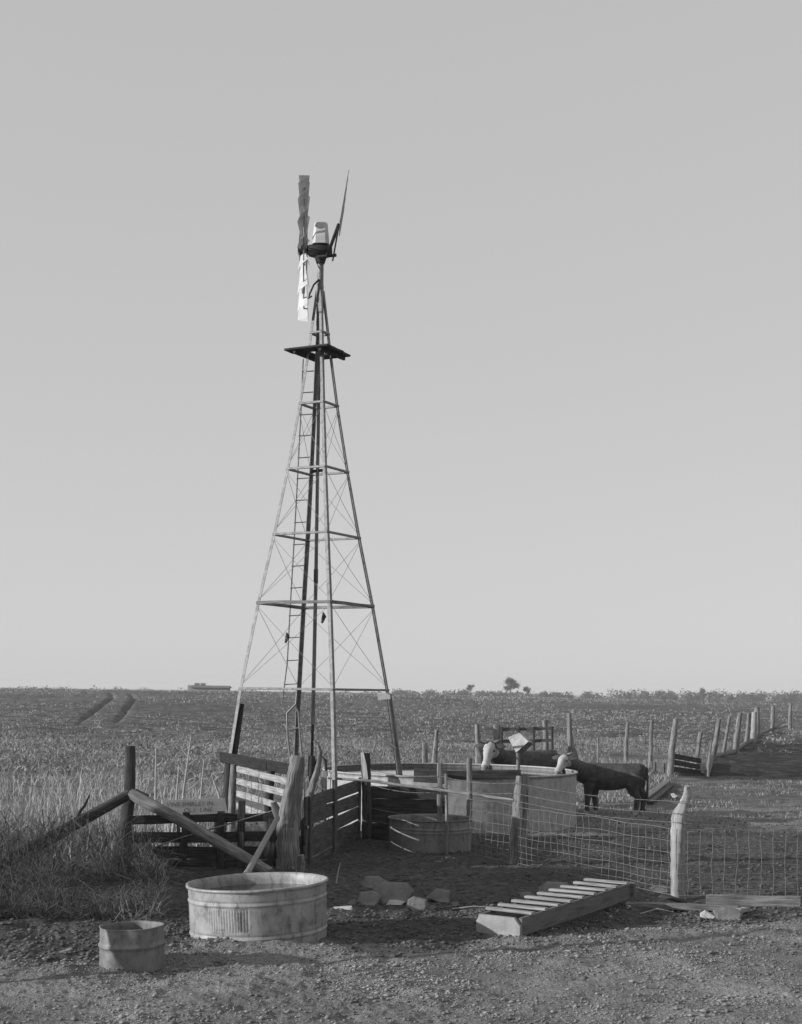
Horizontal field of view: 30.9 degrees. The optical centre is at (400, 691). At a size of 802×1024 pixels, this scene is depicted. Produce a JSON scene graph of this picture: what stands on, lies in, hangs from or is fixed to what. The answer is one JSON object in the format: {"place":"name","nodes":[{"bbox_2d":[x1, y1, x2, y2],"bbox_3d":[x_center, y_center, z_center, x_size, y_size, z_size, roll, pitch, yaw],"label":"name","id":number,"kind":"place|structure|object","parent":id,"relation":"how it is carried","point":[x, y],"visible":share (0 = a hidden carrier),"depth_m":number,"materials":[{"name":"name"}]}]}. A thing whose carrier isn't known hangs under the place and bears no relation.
{"place":"outdoors","nodes":[
{"label":"outdoors","id":0,"kind":"place"},
{"bbox_2d":[0,727,731,802],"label":"dry grass","id":1,"kind":"structure","parent":0,"point":[473,756],"depth_m":55.61,"materials":[{"name":"grey plant"}]},
{"bbox_2d":[0,687,801,1023],"bbox_3d":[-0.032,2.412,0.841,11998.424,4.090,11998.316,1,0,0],"label":"ground","id":2,"kind":"structure","parent":0,"point":[756,765],"depth_m":18.85,"materials":[{"name":"grey soil"}]},
{"bbox_2d":[59,948,72,952],"bbox_3d":[-3.130,2.424,13.433,0.059,0.050,0.313,1,0,11],"label":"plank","id":3,"kind":"object","parent":2,"relation":"on","point":[65,950],"visible":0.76,"depth_m":13.49,"materials":[{"name":"grey wood"}]},
{"bbox_2d":[71,795,89,836],"bbox_3d":[-4.557,1.764,20.600,0.265,0.597,0.047,1,0,0],"label":"branch","id":4,"kind":"object","parent":2,"relation":"on","point":[83,806],"visible":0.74,"depth_m":20.59,"materials":[{"name":"grey plant"}]},
{"bbox_2d":[0,801,205,921],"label":"dead grass","id":5,"kind":"structure","parent":2,"relation":"on","point":[37,882],"depth_m":17.43,"materials":[{"name":"grey plant"}]},
{"bbox_2d":[0,758,236,858],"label":"dry weeds","id":6,"kind":"object","parent":2,"relation":"on","point":[117,789],"visible":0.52,"depth_m":27.75,"materials":[{"name":"grey plant"}]},
{"bbox_2d":[111,746,135,870],"bbox_3d":[-3.841,1.693,20.006,0.302,1.893,0.335,1,0,-35],"label":"fence post","id":7,"kind":"object","parent":2,"relation":"on","point":[127,807],"visible":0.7,"depth_m":19.94,"materials":[{"name":"grey wood"}]},
{"bbox_2d":[1,790,128,869],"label":"brace pole","id":8,"kind":"object","parent":7,"relation":"attached to","point":[112,803],"visible":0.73,"depth_m":19.60,"materials":[{"name":"grey wood"}]},
{"bbox_2d":[128,789,274,871],"bbox_3d":[-2.682,1.882,19.409,2.284,1.075,0.236,1,0,25],"label":"brace pole","id":9,"kind":"object","parent":7,"relation":"attached to","point":[193,828],"visible":0.86,"depth_m":19.39,"materials":[{"name":"grey wood"}]},
{"bbox_2d":[98,920,165,972],"bbox_3d":[-2.425,2.296,13.057,0.603,0.384,0.599,-1,0,0],"label":"cut drum","id":10,"kind":"object","parent":2,"relation":"on","point":[137,945],"visible":1,"depth_m":12.82,"materials":[{"name":"metal"}]},
{"bbox_2d":[147,748,163,844],"bbox_3d":[-3.871,1.669,22.799,0.267,1.562,0.056,1,0,0],"label":"weed stalk","id":11,"kind":"object","parent":2,"relation":"on","point":[155,790],"visible":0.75,"depth_m":22.79,"materials":[{"name":"grey plant"}]},
{"bbox_2d":[169,765,183,845],"bbox_3d":[-3.436,1.791,22.202,0.234,1.334,0.059,1,0,0],"label":"weed stalk","id":12,"kind":"object","parent":2,"relation":"on","point":[173,824],"visible":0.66,"depth_m":22.19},
{"bbox_2d":[173,737,205,831],"bbox_3d":[-3.288,1.581,22.499,0.509,1.753,0.054,1,0,0],"label":"weed stalk","id":13,"kind":"object","parent":2,"relation":"on","point":[185,781],"visible":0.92,"depth_m":22.49,"materials":[{"name":"grey plant"}]},
{"bbox_2d":[161,798,227,845],"bbox_3d":[-3.103,2.034,21.681,0.975,0.858,0.353,1,0,-24],"label":"sign board","id":14,"kind":"object","parent":2,"relation":"on","point":[203,806],"visible":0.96,"depth_m":21.65,"materials":[{"name":"grey wood"}]},
{"bbox_2d":[196,760,210,845],"bbox_3d":[-3.049,1.760,22.398,0.239,1.404,0.061,1,0,0],"label":"weed stalk","id":15,"kind":"object","parent":2,"relation":"on","point":[201,794],"visible":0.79,"depth_m":22.39,"materials":[{"name":"grey plant"}]},
{"bbox_2d":[132,800,276,869],"bbox_3d":[-2.665,2.065,20.219,2.206,1.100,0.101,1,0,-5],"label":"board fence","id":16,"kind":"object","parent":2,"relation":"on","point":[212,857],"visible":0.5,"depth_m":20.21,"materials":[{"name":"grey wood"}]},
{"bbox_2d":[188,683,231,690],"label":"farm building","id":17,"kind":"structure","parent":2,"relation":"on","point":[201,687],"depth_m":317.50,"materials":[{"name":"grey"}]},
{"bbox_2d":[153,810,271,847],"bbox_3d":[-2.593,1.892,19.801,1.655,0.548,0.056,1,0,-5],"label":"wire","id":18,"kind":"object","parent":2,"relation":"on","point":[217,827],"visible":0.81,"depth_m":19.79,"materials":[{"name":"grey metal"}]},
{"bbox_2d":[213,780,220,797],"bbox_3d":[-2.951,1.791,23.500,0.192,0.718,0.065,1,0,0],"label":"stake","id":19,"kind":"object","parent":2,"relation":"on","point":[218,792],"visible":0.48,"depth_m":23.48,"materials":[{"name":"grey wood"}]},
{"bbox_2d":[222,763,230,831],"bbox_3d":[-2.968,1.790,24.898,0.247,1.410,0.199,1,0,0],"label":"corral post","id":20,"kind":"object","parent":2,"relation":"on","point":[226,780],"visible":0.27,"depth_m":24.81,"materials":[{"name":"grey wood"}]},
{"bbox_2d":[220,752,288,774],"bbox_3d":[-2.375,1.155,23.450,0.057,0.202,3.428,1,0,-25],"label":"rail","id":21,"kind":"object","parent":20,"relation":"attached to","point":[257,763],"visible":0.81,"depth_m":23.35,"materials":[{"name":"grey wood"}]},
{"bbox_2d":[186,872,327,942],"bbox_3d":[-1.452,2.227,14.725,1.446,0.609,1.444,-2,0,0],"label":"stock tank","id":22,"kind":"object","parent":2,"relation":"on","point":[259,906],"visible":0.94,"depth_m":14.19,"materials":[{"name":"grey metal"}]},
{"bbox_2d":[227,764,286,845],"bbox_3d":[-2.165,1.850,22.748,0.216,1.244,3.483,1,0,-22],"label":"slat panel","id":23,"kind":"object","parent":2,"relation":"on","point":[269,789],"visible":0.59,"depth_m":23.14,"materials":[{"name":"grey wood"}]},
{"bbox_2d":[270,754,304,868],"bbox_3d":[-1.556,1.766,20.160,0.441,1.783,0.403,1,0,17],"label":"gate post","id":24,"kind":"object","parent":2,"relation":"on","point":[288,811],"visible":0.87,"depth_m":20.02,"materials":[{"name":"grey wood"}]},
{"bbox_2d":[243,815,279,872],"bbox_3d":[-1.665,1.853,17.666,0.091,0.324,4.253,1,0,0],"label":"water pipe","id":25,"kind":"object","parent":24,"relation":"attached to","point":[258,852],"visible":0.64,"depth_m":17.27,"materials":[{"name":"metal"}]},
{"bbox_2d":[294,854,304,872],"bbox_3d":[-1.371,2.426,19.743,0.129,0.417,0.156,1,0,-34],"label":"stump","id":26,"kind":"object","parent":2,"relation":"on","point":[300,865],"visible":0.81,"depth_m":19.69,"materials":[{"name":"grey wood"}]},
{"bbox_2d":[299,800,307,860],"bbox_3d":[-1.373,2.071,20.488,0.156,1.090,0.156,1,0,0],"label":"gate post","id":27,"kind":"object","parent":2,"relation":"on","point":[302,828],"visible":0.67,"depth_m":20.43,"materials":[{"name":"grey wood"}]},
{"bbox_2d":[303,777,360,864],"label":"board gate","id":28,"kind":"structure","parent":27,"relation":"attached to","point":[321,839],"depth_m":22.02,"materials":[{"name":"grey wood"}]},
{"bbox_2d":[305,740,322,825],"bbox_3d":[-1.295,1.326,21.044,0.300,1.234,0.151,1,0,0],"label":"branch","id":29,"kind":"object","parent":2,"relation":"on","point":[313,781],"visible":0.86,"depth_m":21.00,"materials":[{"name":"grey plant"}]},
{"bbox_2d":[229,170,402,829],"bbox_3d":[-1.471,-3.185,24.678,3.174,11.549,3.860,1,0,26],"label":"windmill","id":30,"kind":"object","parent":2,"relation":"on","point":[319,249],"visible":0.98,"depth_m":25.33,"materials":[{"name":"metal"}]},
{"bbox_2d":[321,771,326,821],"bbox_3d":[-1.272,1.900,24.002,0.091,1.168,0.043,1,0,0],"label":"stake","id":31,"kind":"object","parent":2,"relation":"on","point":[324,780],"visible":0.35,"depth_m":23.98,"materials":[{"name":"grey wood"}]},
{"bbox_2d":[334,906,352,909],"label":"stone","id":32,"kind":"object","parent":2,"relation":"on","point":[346,907],"visible":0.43,"depth_m":16.32,"materials":[{"name":"stone"}]},
{"bbox_2d":[347,899,357,903],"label":"stone","id":33,"kind":"object","parent":2,"relation":"on","point":[353,901],"visible":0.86,"depth_m":16.94,"materials":[{"name":"grey stone"}]},
{"bbox_2d":[360,753,371,838],"bbox_3d":[-0.586,1.832,24.329,0.229,1.624,0.239,1,0,0],"label":"gate post","id":34,"kind":"object","parent":2,"relation":"on","point":[366,825],"visible":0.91,"depth_m":24.27,"materials":[{"name":"grey wood"}]},
{"bbox_2d":[357,891,381,904],"bbox_3d":[-0.366,2.427,16.908,0.260,0.189,0.252,1,0,24],"label":"stone","id":35,"kind":"object","parent":2,"relation":"on","point":[369,898],"visible":0.89,"depth_m":16.86,"materials":[{"name":"grey stone"}]},
{"bbox_2d":[361,876,387,887],"bbox_3d":[-0.330,2.431,18.466,0.355,0.146,0.238,1,0,0],"label":"stone","id":36,"kind":"object","parent":2,"relation":"on","point":[368,881],"visible":0.73,"depth_m":18.42,"materials":[{"name":"grey stone"}]},
{"bbox_2d":[372,882,413,903],"bbox_3d":[-0.090,2.397,17.195,0.505,0.250,0.322,1,0,0],"label":"stone","id":37,"kind":"object","parent":2,"relation":"on","point":[401,891],"visible":0.89,"depth_m":17.12,"materials":[{"name":"grey stone"}]},
{"bbox_2d":[386,900,404,904],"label":"stone","id":38,"kind":"object","parent":2,"relation":"on","point":[395,902],"visible":1,"depth_m":16.97,"materials":[{"name":"stone"}]},
{"bbox_2d":[0,807,801,966],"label":"mud clods","id":39,"kind":"object","parent":2,"relation":"on","point":[167,928],"visible":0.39,"depth_m":16.25,"materials":[{"name":"soil"}]},
{"bbox_2d":[0,918,801,1023],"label":"loose clods","id":40,"kind":"object","parent":2,"relation":"on","point":[415,963],"visible":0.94,"depth_m":12.70,"materials":[{"name":"grey soil"}]},
{"bbox_2d":[0,687,801,784],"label":"corn stubble","id":41,"kind":"object","parent":2,"relation":"on","point":[164,740],"visible":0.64,"depth_m":83.04,"materials":[{"name":"plant"}]},
{"bbox_2d":[7,685,801,701],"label":"trees","id":42,"kind":"object","parent":2,"relation":"on","point":[793,696],"visible":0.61,"depth_m":651.78,"materials":[{"name":"grey plant"}]},
{"bbox_2d":[9,900,800,1023],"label":"straw","id":43,"kind":"object","parent":2,"relation":"on","point":[421,976],"visible":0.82,"depth_m":12.62,"materials":[{"name":"grey plant"}]},
{"bbox_2d":[371,786,444,840],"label":"board wall","id":44,"kind":"structure","parent":2,"relation":"on","point":[420,801],"depth_m":24.38,"materials":[{"name":"grey wood"}]},
{"bbox_2d":[406,896,428,910],"bbox_3d":[0.187,2.435,16.568,0.259,0.175,0.183,1,0,0],"label":"stone","id":45,"kind":"object","parent":2,"relation":"on","point":[414,903],"visible":0.97,"depth_m":16.52,"materials":[{"name":"grey stone"}]},
{"bbox_2d":[422,743,427,762],"bbox_3d":[0.543,1.895,32.997,0.152,1.449,0.156,1,0,0],"label":"corral post","id":46,"kind":"object","parent":2,"relation":"on","point":[424,752],"visible":0.36,"depth_m":32.95,"materials":[{"name":"grey wood"}]},
{"bbox_2d":[413,768,446,783],"bbox_3d":[0.509,1.461,25.099,0.608,0.267,0.047,1,0,20],"label":"plank","id":47,"kind":"object","parent":2,"relation":"on","point":[425,772],"visible":0.77,"depth_m":25.10,"materials":[{"name":"grey wood"}]},
{"bbox_2d":[388,814,472,853],"bbox_3d":[0.466,2.269,23.204,1.358,0.514,1.358,1,0,0],"label":"stock tank","id":48,"kind":"object","parent":2,"relation":"on","point":[423,833],"visible":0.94,"depth_m":22.66,"materials":[{"name":"grey metal"}]},
{"bbox_2d":[432,730,438,762],"bbox_3d":[0.752,1.761,33.298,0.204,1.763,0.150,1,0,25],"label":"corral post","id":49,"kind":"object","parent":2,"relation":"on","point":[435,752],"visible":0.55,"depth_m":33.25,"materials":[{"name":"grey wood"}]},
{"bbox_2d":[426,888,449,902],"bbox_3d":[0.439,2.439,17.311,0.290,0.164,0.202,1,0,0],"label":"stone","id":50,"kind":"object","parent":2,"relation":"on","point":[439,895],"visible":1,"depth_m":17.25,"materials":[{"name":"grey stone"}]},
{"bbox_2d":[322,763,577,833],"bbox_3d":[0.939,2.031,28.000,4.921,1.062,4.921,1,0,0],"label":"water reservoir","id":51,"kind":"object","parent":2,"relation":"on","point":[548,778],"visible":0.41,"depth_m":26.18,"materials":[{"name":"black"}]},
{"bbox_2d":[508,733,532,769],"bbox_3d":[2.275,1.527,27.606,0.241,1.498,0.610,1,0,-43],"label":"tank float hood","id":52,"kind":"object","parent":51,"relation":"in","point":[521,743],"visible":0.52,"depth_m":27.53,"materials":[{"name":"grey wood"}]},
{"bbox_2d":[466,758,472,840],"bbox_3d":[1.159,1.881,24.599,0.115,1.510,0.112,1,0,0],"label":"corral post","id":53,"kind":"object","parent":2,"relation":"on","point":[469,785],"visible":0.61,"depth_m":24.56,"materials":[{"name":"grey wood"}]},
{"bbox_2d":[452,906,487,909],"bbox_3d":[0.838,2.497,16.741,0.504,0.047,0.019,1,0,-5],"label":"twig","id":54,"kind":"object","parent":2,"relation":"on","point":[467,907],"visible":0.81,"depth_m":16.73,"materials":[{"name":"grey wood"}]},
{"bbox_2d":[466,684,473,692],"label":"tree","id":55,"kind":"object","parent":2,"relation":"on","point":[470,687],"visible":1,"depth_m":519.82,"materials":[{"name":"grey plant"}]},
{"bbox_2d":[475,724,482,763],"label":"corral post","id":56,"kind":"object","parent":2,"relation":"on","point":[478,756],"visible":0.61,"depth_m":43.91,"materials":[{"name":"grey wood"}]},
{"bbox_2d":[447,770,520,778],"bbox_3d":[1.435,1.442,25.224,1.306,0.180,0.045,1,0,2],"label":"plank","id":57,"kind":"object","parent":2,"relation":"on","point":[462,774],"visible":0.77,"depth_m":25.20,"materials":[{"name":"grey wood"}]},
{"bbox_2d":[493,725,500,743],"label":"corral post","id":58,"kind":"object","parent":2,"relation":"on","point":[496,733],"visible":0.32,"depth_m":44.11,"materials":[{"name":"grey wood"}]},
{"bbox_2d":[503,677,520,694],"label":"tree","id":59,"kind":"object","parent":2,"relation":"on","point":[511,683],"visible":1,"depth_m":519.53,"materials":[{"name":"grey plant"}]},
{"bbox_2d":[474,739,560,767],"bbox_3d":[2.446,1.787,31.420,2.814,1.546,0.904,1,0,-44],"label":"cow","id":60,"kind":"object","parent":2,"relation":"on","point":[493,753],"visible":0.46,"depth_m":31.24},
{"bbox_2d":[500,726,553,750],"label":"pole gate","id":61,"kind":"structure","parent":2,"relation":"on","point":[519,729],"depth_m":43.98,"materials":[{"name":"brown wood"}]},
{"bbox_2d":[523,686,530,693],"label":"tree","id":62,"kind":"object","parent":2,"relation":"on","point":[526,689],"visible":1,"depth_m":519.91,"materials":[{"name":"grey plant"}]},
{"bbox_2d":[519,892,534,896],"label":"stone","id":63,"kind":"object","parent":2,"relation":"on","point":[522,894],"visible":0.48,"depth_m":17.63,"materials":[{"name":"grey stone"}]},
{"bbox_2d":[542,720,548,749],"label":"corral post","id":64,"kind":"object","parent":2,"relation":"on","point":[545,733],"visible":0.48,"depth_m":45.92,"materials":[{"name":"grey wood"}]},
{"bbox_2d":[538,881,568,895],"bbox_3d":[1.865,2.448,17.691,0.424,0.233,0.336,1,0,0],"label":"stone","id":65,"kind":"object","parent":2,"relation":"on","point":[546,886],"visible":0.35,"depth_m":17.67,"materials":[{"name":"grey stone"}]},
{"bbox_2d":[476,878,635,935],"bbox_3d":[1.743,2.364,16.042,0.589,0.298,2.807,1,0,33],"label":"slatted rack","id":66,"kind":"object","parent":2,"relation":"on","point":[542,911],"visible":1,"depth_m":15.69,"materials":[{"name":"paint"}]},
{"bbox_2d":[567,713,577,756],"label":"corral post","id":67,"kind":"object","parent":2,"relation":"on","point":[571,745],"visible":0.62,"depth_m":44.94,"materials":[{"name":"grey wood"}]},
{"bbox_2d":[371,763,801,898],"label":"wire fence","id":68,"kind":"object","parent":2,"relation":"on","point":[517,850],"visible":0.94,"depth_m":19.22,"materials":[{"name":"grey metal"}]},
{"bbox_2d":[328,777,513,800],"bbox_3d":[0.347,1.510,22.710,0.417,0.153,4.050,1,0,-45],"label":"rail pole","id":69,"kind":"object","parent":68,"relation":"on","point":[434,789],"visible":1,"depth_m":22.43,"materials":[{"name":"grey wood"}]},
{"bbox_2d":[597,738,598,762],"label":"corral post","id":70,"kind":"object","parent":2,"relation":"on","point":[597,750],"visible":0.65,"depth_m":46.98,"materials":[{"name":"grey wood"}]},
{"bbox_2d":[552,751,648,814],"bbox_3d":[3.861,1.889,29.837,2.686,1.370,1.198,1,0,-36],"label":"cow","id":71,"kind":"object","parent":2,"relation":"on","point":[593,778],"visible":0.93,"depth_m":30.02},
{"bbox_2d":[623,691,631,698],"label":"tree","id":72,"kind":"object","parent":2,"relation":"on","point":[627,696],"visible":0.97,"depth_m":640.02,"materials":[{"name":"grey plant"}]},
{"bbox_2d":[640,781,669,801],"bbox_3d":[6.426,2.519,36.709,0.202,0.110,7.359,1,0,15],"label":"plank","id":73,"kind":"object","parent":2,"relation":"on","point":[656,789],"visible":0.53,"depth_m":36.95,"materials":[{"name":"grey wood"}]},
{"bbox_2d":[640,908,672,913],"bbox_3d":[2.924,2.510,16.547,0.406,0.075,0.021,1,0,-6],"label":"twig","id":74,"kind":"object","parent":2,"relation":"on","point":[653,910],"visible":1,"depth_m":16.54,"materials":[{"name":"wood"}]},
{"bbox_2d":[649,885,669,892],"bbox_3d":[3.269,2.500,18.337,0.272,0.090,0.158,1,0,0],"label":"stone","id":75,"kind":"object","parent":2,"relation":"on","point":[663,889],"visible":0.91,"depth_m":18.29,"materials":[{"name":"grey stone"}]},
{"bbox_2d":[647,784,673,804],"bbox_3d":[6.430,2.530,35.793,0.141,0.088,6.619,1,0,15],"label":"plank","id":76,"kind":"object","parent":2,"relation":"on","point":[663,792],"visible":0.93,"depth_m":35.20,"materials":[{"name":"grey wood"}]},
{"bbox_2d":[660,894,698,903],"bbox_3d":[3.370,2.509,17.331,0.105,0.048,0.918,1,0,-19],"label":"plank","id":77,"kind":"object","parent":2,"relation":"on","point":[672,898],"visible":0.66,"depth_m":17.45,"materials":[{"name":"grey wood"}]},
{"bbox_2d":[626,901,737,910],"bbox_3d":[3.258,2.500,16.838,1.278,0.069,0.167,1,0,13],"label":"plank","id":78,"kind":"object","parent":2,"relation":"on","point":[683,906],"visible":0.84,"depth_m":16.79,"materials":[{"name":"grey wood"}]},
{"bbox_2d":[699,688,705,700],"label":"tree","id":79,"kind":"object","parent":2,"relation":"on","point":[702,691],"visible":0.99,"depth_m":639.31,"materials":[{"name":"grey plant"}]},
{"bbox_2d":[623,704,791,775],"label":"pasture fence","id":80,"kind":"object","parent":2,"relation":"on","point":[753,724],"visible":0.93,"depth_m":51.33,"materials":[{"name":"grey wood"}]},
{"bbox_2d":[700,910,715,918],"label":"stone","id":81,"kind":"object","parent":2,"relation":"on","point":[705,914],"visible":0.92,"depth_m":16.21,"materials":[{"name":"stone"}]},
{"bbox_2d":[704,691,714,700],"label":"tree","id":82,"kind":"object","parent":2,"relation":"on","point":[709,695],"visible":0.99,"depth_m":639.40,"materials":[{"name":"grey plant"}]},
{"bbox_2d":[713,907,742,919],"bbox_3d":[3.663,2.496,16.282,0.340,0.140,0.244,1,0,0],"label":"stone","id":83,"kind":"object","parent":2,"relation":"on","point":[724,913],"visible":1,"depth_m":16.22,"materials":[{"name":"grey stone"}]},
{"bbox_2d":[736,906,749,912],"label":"stone","id":84,"kind":"object","parent":2,"relation":"on","point":[741,909],"visible":0.66,"depth_m":16.63,"materials":[{"name":"grey stone"}]},
{"bbox_2d":[706,894,800,906],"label":"plank","id":85,"kind":"object","parent":2,"relation":"on","point":[753,900],"visible":0.83,"depth_m":17.13,"materials":[{"name":"grey wood"}]},
{"bbox_2d":[760,693,769,700],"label":"tree","id":86,"kind":"object","parent":2,"relation":"on","point":[763,696],"visible":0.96,"depth_m":639.24,"materials":[{"name":"grey plant"}]},
{"bbox_2d":[0,0,801,696],"label":"sky","id":87,"kind":"structure","parent":0,"point":[563,283],"materials":[{"name":"grey"}]},
{"bbox_2d":[576,778,801,820],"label":"yard grass","id":88,"kind":"structure","parent":0,"point":[765,815],"depth_m":32.41,"materials":[{"name":"grey plant"}]}
]}

